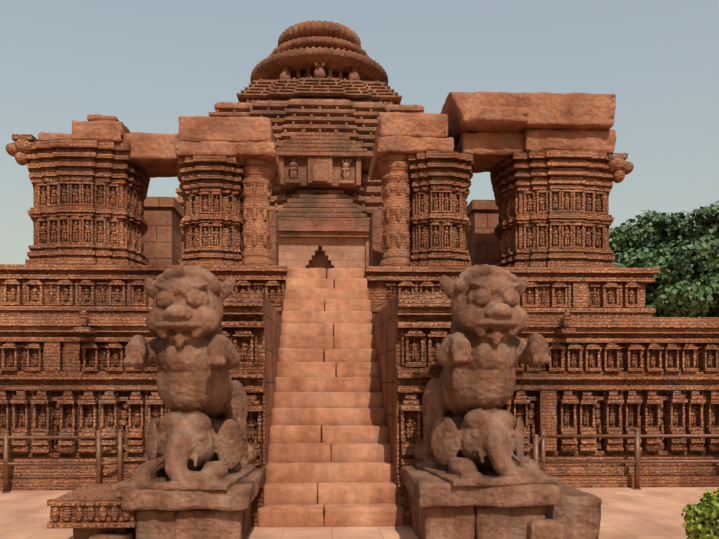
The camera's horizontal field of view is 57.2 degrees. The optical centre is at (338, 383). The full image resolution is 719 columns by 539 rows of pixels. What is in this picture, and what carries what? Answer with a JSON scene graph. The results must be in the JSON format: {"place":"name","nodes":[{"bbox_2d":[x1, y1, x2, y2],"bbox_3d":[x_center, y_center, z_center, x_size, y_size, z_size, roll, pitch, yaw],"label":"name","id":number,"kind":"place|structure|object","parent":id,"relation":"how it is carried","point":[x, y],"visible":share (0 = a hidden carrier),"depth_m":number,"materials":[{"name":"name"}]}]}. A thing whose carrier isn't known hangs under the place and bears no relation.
{"place":"outdoors","nodes":[
{"label":"outdoors","id":0,"kind":"place"},
{"bbox_2d":[279,238,364,270],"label":"doorway wall","id":1,"kind":"structure","parent":0,"point":[329,253],"depth_m":47.87,"materials":[{"name":"brown stone"}]},
{"bbox_2d":[0,487,718,538],"bbox_3d":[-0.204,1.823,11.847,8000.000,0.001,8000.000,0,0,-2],"label":"ground","id":2,"kind":"structure","parent":0,"point":[643,513],"depth_m":8.79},
{"bbox_2d":[0,429,122,492],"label":"railing","id":3,"kind":"object","parent":2,"relation":"on","point":[6,463],"visible":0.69,"depth_m":11.06,"materials":[{"name":"paint"}]},
{"bbox_2d":[0,297,281,482],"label":"platform","id":4,"kind":"object","parent":2,"relation":"on","point":[273,319],"depth_m":9.61,"materials":[{"name":"stone"}]},
{"bbox_2d":[25,139,615,267],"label":"carved piers","id":5,"kind":"structure","parent":4,"relation":"on","point":[89,198],"depth_m":13.53,"materials":[{"name":"brown stone"}]},
{"bbox_2d":[5,134,633,182],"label":"mandapa brackets","id":6,"kind":"object","parent":5,"relation":"attached to","point":[19,149],"visible":0.88,"depth_m":13.36,"materials":[{"name":"brown stone"}]},
{"bbox_2d":[38,91,615,184],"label":"stone beams","id":7,"kind":"structure","parent":5,"relation":"on","point":[489,131],"depth_m":13.38,"materials":[{"name":"brown stone"}]},
{"bbox_2d":[144,197,498,265],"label":"mandapa rear piers","id":8,"kind":"structure","parent":4,"relation":"on","point":[163,242],"depth_m":17.09,"materials":[{"name":"stone"}]},
{"bbox_2d":[240,154,411,266],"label":"carved columns","id":9,"kind":"structure","parent":4,"relation":"on","point":[256,215],"depth_m":13.64,"materials":[{"name":"brown stone"}]},
{"bbox_2d":[0,264,286,526],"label":"carved platform wall","id":10,"kind":"structure","parent":2,"relation":"on","point":[72,321],"depth_m":11.48,"materials":[{"name":"stone"}]},
{"bbox_2d":[73,467,264,538],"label":"pedestal","id":11,"kind":"object","parent":2,"relation":"on","point":[193,514],"visible":0.71,"depth_m":7.09,"materials":[{"name":"stone"}]},
{"bbox_2d":[47,484,135,528],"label":"carved stone block","id":12,"kind":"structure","parent":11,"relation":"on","point":[92,506],"depth_m":7.01,"materials":[{"name":"brown stone"}]},
{"bbox_2d":[116,265,256,489],"bbox_3d":[-1.704,-0.119,7.923,1.263,2.503,1.959,0,0,4],"label":"lion statue","id":13,"kind":"object","parent":11,"relation":"on","point":[199,441],"visible":1,"depth_m":7.34,"materials":[{"name":"stone"}]},
{"bbox_2d":[175,20,467,240],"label":"temple tower","id":14,"kind":"structure","parent":2,"relation":"on","point":[351,109],"depth_m":54.92,"materials":[{"name":"brown stone"}]},
{"bbox_2d":[276,129,372,267],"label":"jagamohana porch","id":15,"kind":"object","parent":14,"relation":"attached to","point":[321,172],"visible":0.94,"depth_m":48.45,"materials":[{"name":"brown stone"}]},
{"bbox_2d":[257,268,404,526],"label":"stairs","id":16,"kind":"structure","parent":2,"relation":"on","point":[329,464],"depth_m":9.84,"materials":[{"name":"stone"}]},
{"bbox_2d":[401,465,601,538],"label":"pedestal","id":17,"kind":"object","parent":2,"relation":"on","point":[439,508],"visible":0.77,"depth_m":7.19,"materials":[{"name":"stone"}]},
{"bbox_2d":[413,264,558,486],"bbox_3d":[1.659,-0.149,8.030,1.263,2.503,1.959,0,0,-9],"label":"lion statue","id":18,"kind":"object","parent":17,"relation":"on","point":[472,436],"visible":1,"depth_m":7.46,"materials":[{"name":"stone"}]},
{"bbox_2d":[372,298,718,481],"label":"platform","id":19,"kind":"object","parent":2,"relation":"on","point":[383,320],"visible":0.03,"depth_m":9.73,"materials":[{"name":"carved stone"}]},
{"bbox_2d":[365,266,718,525],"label":"carved platform wall","id":20,"kind":"structure","parent":19,"relation":"attached to","point":[594,323],"depth_m":11.77,"materials":[{"name":"stone"}]},
{"bbox_2d":[532,428,718,489],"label":"railing","id":21,"kind":"object","parent":2,"relation":"on","point":[636,436],"visible":0.71,"depth_m":11.36,"materials":[{"name":"paint"}]},
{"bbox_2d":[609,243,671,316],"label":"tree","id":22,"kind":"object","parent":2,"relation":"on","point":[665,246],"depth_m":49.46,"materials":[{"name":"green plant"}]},
{"bbox_2d":[681,488,718,538],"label":"shrub","id":23,"kind":"object","parent":2,"relation":"on","point":[693,525],"depth_m":6.55,"materials":[{"name":"green plant"}]},
{"bbox_2d":[0,0,718,263],"label":"sky","id":24,"kind":"structure","parent":0,"point":[145,64],"materials":[{"name":"blue"}]},
{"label":"tree trunk","id":25,"kind":"object","parent":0,"visible":0},
{"bbox_2d":[609,200,718,316],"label":"tree","id":26,"kind":"object","parent":25,"relation":"attached to","point":[687,263],"visible":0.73,"depth_m":45.28,"materials":[{"name":"green plant"}]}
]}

